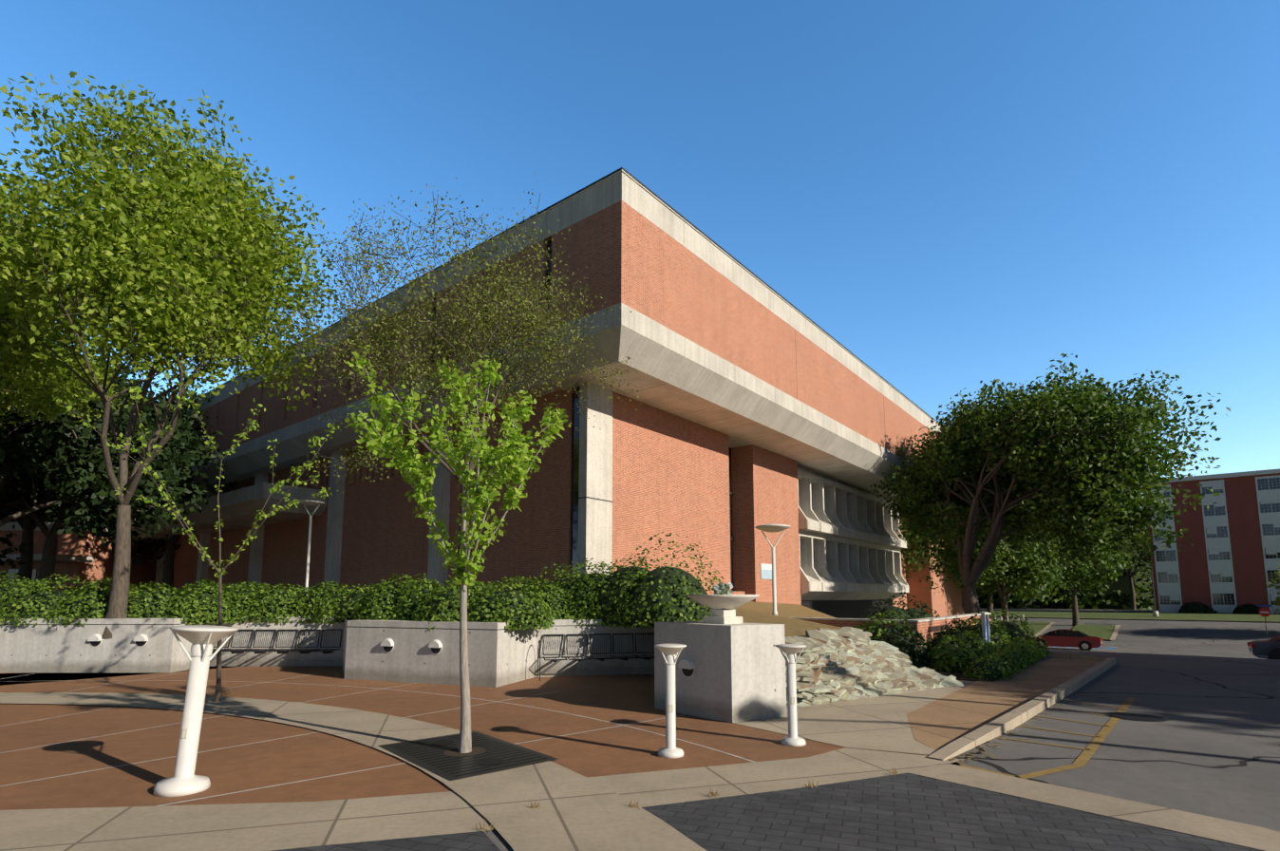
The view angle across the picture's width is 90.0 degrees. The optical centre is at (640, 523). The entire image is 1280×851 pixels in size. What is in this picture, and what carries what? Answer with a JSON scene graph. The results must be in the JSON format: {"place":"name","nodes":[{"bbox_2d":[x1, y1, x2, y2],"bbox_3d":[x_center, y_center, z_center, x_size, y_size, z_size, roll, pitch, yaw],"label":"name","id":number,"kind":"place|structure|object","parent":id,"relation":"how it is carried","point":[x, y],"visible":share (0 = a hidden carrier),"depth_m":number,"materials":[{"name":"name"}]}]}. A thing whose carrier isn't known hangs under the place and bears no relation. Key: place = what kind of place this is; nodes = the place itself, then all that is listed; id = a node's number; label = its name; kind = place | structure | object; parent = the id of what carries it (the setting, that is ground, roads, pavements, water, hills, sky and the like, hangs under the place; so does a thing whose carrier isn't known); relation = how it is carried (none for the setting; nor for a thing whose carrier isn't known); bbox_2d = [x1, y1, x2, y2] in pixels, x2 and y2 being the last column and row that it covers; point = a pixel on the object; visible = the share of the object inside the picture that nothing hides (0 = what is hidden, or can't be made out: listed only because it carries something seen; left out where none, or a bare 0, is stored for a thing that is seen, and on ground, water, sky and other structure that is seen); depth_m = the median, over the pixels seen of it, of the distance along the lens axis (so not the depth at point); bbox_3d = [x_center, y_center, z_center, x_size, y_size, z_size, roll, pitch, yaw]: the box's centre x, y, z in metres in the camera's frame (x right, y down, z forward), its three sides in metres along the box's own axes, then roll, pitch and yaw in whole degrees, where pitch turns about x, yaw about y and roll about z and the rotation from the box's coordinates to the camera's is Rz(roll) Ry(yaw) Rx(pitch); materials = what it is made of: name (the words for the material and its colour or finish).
{"place":"outdoors","nodes":[
{"label":"outdoors","id":0,"kind":"place"},
{"bbox_2d":[0,0,1279,508],"label":"sky","id":1,"kind":"structure","parent":0,"point":[960,195],"materials":[{"name":"blue"}]},
{"bbox_2d":[701,601,963,706],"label":"bank","id":2,"kind":"structure","parent":0,"point":[836,664],"depth_m":11.22,"materials":[{"name":"stone"},{"name":"grass"}]},
{"bbox_2d":[755,524,790,615],"bbox_3d":[3.522,1.225,16.837,0.920,2.395,0.920,0,-7,-1],"label":"post lamp","id":3,"kind":"object","parent":2,"relation":"on","point":[771,528],"visible":0.96,"depth_m":16.76,"materials":[{"name":"white metal"}]},
{"bbox_2d":[483,607,1279,850],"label":"asphalt","id":4,"kind":"structure","parent":0,"point":[1210,689],"depth_m":8.11,"materials":[{"name":"grey asphalt"}]},
{"bbox_2d":[2,508,57,522],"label":"tree","id":5,"kind":"object","parent":4,"relation":"on","point":[48,518],"depth_m":58.23,"materials":[{"name":"green plant"}]},
{"bbox_2d":[0,522,157,595],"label":"building","id":6,"kind":"structure","parent":4,"relation":"on","point":[92,560],"depth_m":46.60,"materials":[{"name":"brick"}]},
{"bbox_2d":[0,692,706,850],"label":"curved walk","id":7,"kind":"structure","parent":4,"relation":"on","point":[575,811],"depth_m":5.51,"materials":[{"name":"beige concrete"}]},
{"bbox_2d":[52,379,338,701],"bbox_3d":[-6.452,0.477,9.884,3.224,5.166,3.362,0,-7,-1],"label":"young ginkgo","id":8,"kind":"object","parent":7,"relation":"in","point":[192,538],"visible":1,"depth_m":10.15,"materials":[{"name":"green plant"}]},
{"bbox_2d":[379,731,557,780],"bbox_3d":[-1.847,2.411,6.754,1.160,0.004,1.800,6,-9,-41],"label":"tree grate","id":9,"kind":"object","parent":7,"relation":"on","point":[442,756],"visible":0.98,"depth_m":6.60,"materials":[{"name":"grey metal"}]},
{"bbox_2d":[343,343,571,752],"bbox_3d":[-1.724,0.366,6.706,1.856,4.667,2.499,-5,-8,37],"label":"ginkgo","id":10,"kind":"object","parent":9,"relation":"in","point":[480,494],"visible":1,"depth_m":6.70,"materials":[{"name":"green plant"}]},
{"bbox_2d":[0,665,734,809],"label":"brick paving","id":11,"kind":"structure","parent":4,"relation":"on","point":[623,699],"depth_m":7.59,"materials":[{"name":"brown brick"}]},
{"bbox_2d":[153,624,238,796],"bbox_3d":[-3.897,1.603,5.591,0.510,1.400,0.510,3,-8,0],"label":"bollard","id":12,"kind":"object","parent":11,"relation":"on","point":[185,780],"visible":0.98,"depth_m":5.53,"materials":[{"name":"white metal"}]},
{"bbox_2d":[0,671,754,806],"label":"plaza joints","id":13,"kind":"object","parent":11,"relation":"on","point":[314,732],"visible":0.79,"depth_m":7.63,"materials":[{"name":"beige concrete"}]},
{"bbox_2d":[0,616,787,723],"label":"retaining walls","id":14,"kind":"structure","parent":11,"relation":"on","point":[738,675],"depth_m":12.79,"materials":[{"name":"concrete"}]},
{"bbox_2d":[212,629,342,653],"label":"seats","id":15,"kind":"object","parent":14,"relation":"on","point":[259,650],"visible":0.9,"depth_m":15.17,"materials":[{"name":"black metal"}]},
{"bbox_2d":[1,622,695,677],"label":"wall lights","id":16,"kind":"object","parent":14,"relation":"on","point":[687,666],"depth_m":12.56,"materials":[{"name":"white paint"}]},
{"bbox_2d":[542,632,654,661],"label":"seats","id":17,"kind":"object","parent":14,"relation":"on","point":[614,657],"visible":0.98,"depth_m":13.42,"materials":[{"name":"black metal"}]},
{"bbox_2d":[686,582,759,623],"bbox_3d":[1.197,1.141,9.253,1.060,0.604,1.060,0,-7,-1],"label":"bowl planter","id":18,"kind":"object","parent":14,"relation":"on","point":[722,601],"visible":1,"depth_m":9.05,"materials":[{"name":"concrete"}]},
{"bbox_2d":[537,640,540,680],"bbox_3d":[-2.032,2.744,12.874,0.020,0.778,0.580,2,-7,-13],"label":"hoop","id":19,"kind":"object","parent":11,"relation":"on","point":[539,659],"visible":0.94,"depth_m":12.80,"materials":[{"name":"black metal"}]},
{"bbox_2d":[654,643,686,758],"bbox_3d":[0.324,1.862,6.773,0.350,1.150,0.350,0,-7,-1],"label":"bollard","id":20,"kind":"object","parent":11,"relation":"on","point":[670,749],"visible":1,"depth_m":6.72,"materials":[{"name":"white metal"}]},
{"bbox_2d":[271,830,500,850],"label":"pavers","id":21,"kind":"object","parent":4,"relation":"on","point":[479,840],"visible":1,"depth_m":4.27,"materials":[{"name":"grey stone"}]},
{"bbox_2d":[0,747,963,850],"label":"footpath","id":22,"kind":"structure","parent":4,"relation":"on","point":[268,826],"depth_m":4.85,"materials":[{"name":"beige concrete"}]},
{"bbox_2d":[111,167,962,618],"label":"building","id":23,"kind":"structure","parent":4,"relation":"on","point":[759,401],"depth_m":29.82,"materials":[{"name":"brick"}]},
{"bbox_2d":[11,511,1154,609],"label":"tree line","id":24,"kind":"object","parent":4,"relation":"on","point":[1115,594],"visible":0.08,"depth_m":115.78,"materials":[{"name":"green plant"}]},
{"bbox_2d":[475,664,1168,832],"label":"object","id":25,"kind":"object","parent":4,"relation":"on","point":[1135,716],"visible":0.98,"depth_m":8.56,"materials":[{"name":"grey metal"}]},
{"bbox_2d":[718,680,960,782],"bbox_3d":[2.564,2.702,9.116,3.738,0.001,9.687,-3,-7,26],"label":"plaza aggregate","id":26,"kind":"object","parent":4,"relation":"on","point":[752,743],"visible":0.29,"depth_m":7.06,"materials":[{"name":"brown concrete"}]},
{"bbox_2d":[774,643,806,746],"bbox_3d":[1.727,1.940,7.281,0.350,1.110,0.350,0,-7,-1],"label":"bollard","id":27,"kind":"object","parent":26,"relation":"on","point":[790,651],"visible":0.96,"depth_m":7.23,"materials":[{"name":"white metal"}]},
{"bbox_2d":[734,686,962,754],"bbox_3d":[3.475,2.783,9.880,2.584,0.001,6.213,-3,-7,28],"label":"apron","id":28,"kind":"object","parent":26,"relation":"on","point":[880,723],"visible":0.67,"depth_m":8.41,"materials":[{"name":"beige concrete"}]},
{"bbox_2d":[791,612,991,658],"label":"brick wall","id":29,"kind":"structure","parent":4,"relation":"on","point":[927,627],"depth_m":17.43,"materials":[{"name":"brick"}]},
{"bbox_2d":[847,591,1052,680],"bbox_3d":[7.593,2.769,17.459,5.518,1.847,8.829,-5,-8,38],"label":"bed planting","id":30,"kind":"object","parent":4,"relation":"on","point":[958,651],"visible":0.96,"depth_m":15.15,"materials":[{"name":"green plant"}]},
{"bbox_2d":[641,772,1261,850],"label":"pavers","id":31,"kind":"object","parent":4,"relation":"on","point":[905,812],"visible":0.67,"depth_m":4.68,"materials":[{"name":"grey stone"}]},
{"bbox_2d":[906,658,1101,750],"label":"tan walk","id":32,"kind":"structure","parent":4,"relation":"on","point":[941,723],"depth_m":10.07,"materials":[{"name":"beige concrete"}]},
{"bbox_2d":[927,651,1116,760],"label":"kerb","id":33,"kind":"structure","parent":4,"relation":"on","point":[1016,717],"depth_m":8.78,"materials":[{"name":"beige concrete"}]},
{"bbox_2d":[950,692,1135,778],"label":"yellow lines","id":34,"kind":"object","parent":4,"relation":"on","point":[1088,752],"visible":0.84,"depth_m":7.20,"materials":[{"name":"paint"}]},
{"bbox_2d":[870,353,1230,614],"bbox_3d":[24.044,-1.044,39.702,15.007,17.478,19.321,5,-8,-37],"label":"oak tree","id":35,"kind":"object","parent":4,"relation":"on","point":[1086,459],"visible":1,"depth_m":35.50,"materials":[{"name":"green plant"}]},
{"bbox_2d":[1029,629,1102,650],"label":"red car","id":36,"kind":"object","parent":4,"relation":"on","point":[1082,641],"visible":0.79,"depth_m":47.36,"materials":[{"name":"red metal"}]},
{"bbox_2d":[1053,646,1116,649],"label":"parking markings","id":37,"kind":"object","parent":4,"relation":"on","point":[1110,648],"visible":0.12,"depth_m":48.88,"materials":[{"name":"blue paint"}]},
{"bbox_2d":[908,762,1279,850],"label":"paver band","id":38,"kind":"object","parent":4,"relation":"on","point":[1260,837],"visible":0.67,"depth_m":5.02,"materials":[{"name":"beige concrete"}]},
{"bbox_2d":[980,567,1271,650],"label":"street signs","id":39,"kind":"object","parent":4,"relation":"on","point":[1265,611],"visible":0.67,"depth_m":52.60,"materials":[{"name":"grey metal"}]},
{"bbox_2d":[980,610,1279,639],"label":"lawns","id":40,"kind":"structure","parent":4,"relation":"on","point":[1107,631],"depth_m":76.65,"materials":[{"name":"green plant"}]},
{"bbox_2d":[960,531,1075,621],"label":"tree","id":41,"kind":"object","parent":40,"relation":"on","point":[989,609],"depth_m":68.04,"materials":[{"name":"green plant"}]},
{"bbox_2d":[1046,531,1138,625],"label":"tree","id":42,"kind":"object","parent":40,"relation":"on","point":[1109,567],"visible":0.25,"depth_m":68.05,"materials":[{"name":"green plant"}]},
{"bbox_2d":[1105,505,1152,609],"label":"tree","id":43,"kind":"object","parent":40,"relation":"on","point":[1145,546],"visible":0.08,"depth_m":109.61,"materials":[{"name":"green plant"}]},
{"bbox_2d":[1178,601,1261,614],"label":"bushes","id":44,"kind":"object","parent":40,"relation":"on","point":[1200,608],"visible":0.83,"depth_m":83.08,"materials":[{"name":"green plant"}]},
{"bbox_2d":[1144,468,1279,614],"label":"dormitory","id":45,"kind":"structure","parent":4,"relation":"on","point":[1229,562],"depth_m":84.72,"materials":[{"name":"brick"}]},
{"bbox_2d":[1246,635,1279,658],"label":"grey car","id":46,"kind":"object","parent":4,"relation":"on","point":[1270,649],"visible":0.83,"depth_m":29.82,"materials":[{"name":"grey metal"}]},
{"bbox_2d":[1265,565,1279,614],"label":"tree","id":47,"kind":"object","parent":4,"relation":"on","point":[1277,598],"visible":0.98,"depth_m":58.07,"materials":[{"name":"green plant"}]},
{"label":"terrace","id":48,"kind":"structure","parent":0,"visible":0},
{"bbox_2d":[0,156,149,429],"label":"tree","id":49,"kind":"object","parent":48,"relation":"on","point":[24,372],"visible":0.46,"depth_m":20.32,"materials":[{"name":"green plant"}]},
{"bbox_2d":[0,500,149,522],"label":"tree","id":50,"kind":"object","parent":48,"relation":"on","point":[42,514],"depth_m":51.51,"materials":[{"name":"green plant"}]},
{"bbox_2d":[7,343,190,586],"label":"tree","id":51,"kind":"object","parent":48,"relation":"on","point":[28,524],"depth_m":41.39,"materials":[{"name":"green plant"}]},
{"bbox_2d":[0,336,223,545],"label":"tree","id":52,"kind":"object","parent":48,"relation":"on","point":[70,454],"visible":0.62,"depth_m":28.72,"materials":[{"name":"green plant"}]},
{"bbox_2d":[0,386,224,591],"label":"tree","id":53,"kind":"object","parent":48,"relation":"on","point":[47,560],"visible":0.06,"depth_m":34.74,"materials":[{"name":"green plant"}]},
{"bbox_2d":[39,372,236,592],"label":"tree","id":54,"kind":"object","parent":48,"relation":"on","point":[168,561],"visible":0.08,"depth_m":47.05,"materials":[{"name":"green plant"}]},
{"bbox_2d":[0,71,343,638],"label":"tree","id":55,"kind":"object","parent":48,"relation":"on","point":[190,267],"visible":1,"depth_m":13.59,"materials":[{"name":"green plant"}]},
{"bbox_2d":[299,500,324,591],"bbox_3d":[-13.015,1.269,25.134,0.920,4.345,0.920,0,-7,-1],"label":"post lamp","id":56,"kind":"object","parent":48,"relation":"on","point":[311,502],"visible":0.77,"depth_m":25.13,"materials":[{"name":"white metal"}]},
{"bbox_2d":[0,531,733,630],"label":"terrace hedge","id":57,"kind":"object","parent":48,"relation":"on","point":[633,595],"visible":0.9,"depth_m":13.99,"materials":[{"name":"green plant"}]},
{"bbox_2d":[256,171,644,586],"bbox_3d":[-5.678,-3.096,18.362,10.352,12.126,11.129,-4,-8,32],"label":"sparse tree","id":58,"kind":"object","parent":48,"relation":"on","point":[471,336],"visible":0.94,"depth_m":16.81,"materials":[{"name":"green plant"}]},
{"label":"ground","id":59,"kind":"structure","parent":0,"visible":0},
{"bbox_2d":[899,511,958,578],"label":"tree","id":60,"kind":"object","parent":59,"relation":"on","point":[908,553],"visible":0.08,"depth_m":55.09,"materials":[{"name":"green plant"}]},
{"bbox_2d":[945,521,1087,621],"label":"tree","id":61,"kind":"object","parent":59,"relation":"on","point":[1036,574],"visible":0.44,"depth_m":56.99,"materials":[{"name":"green plant"}]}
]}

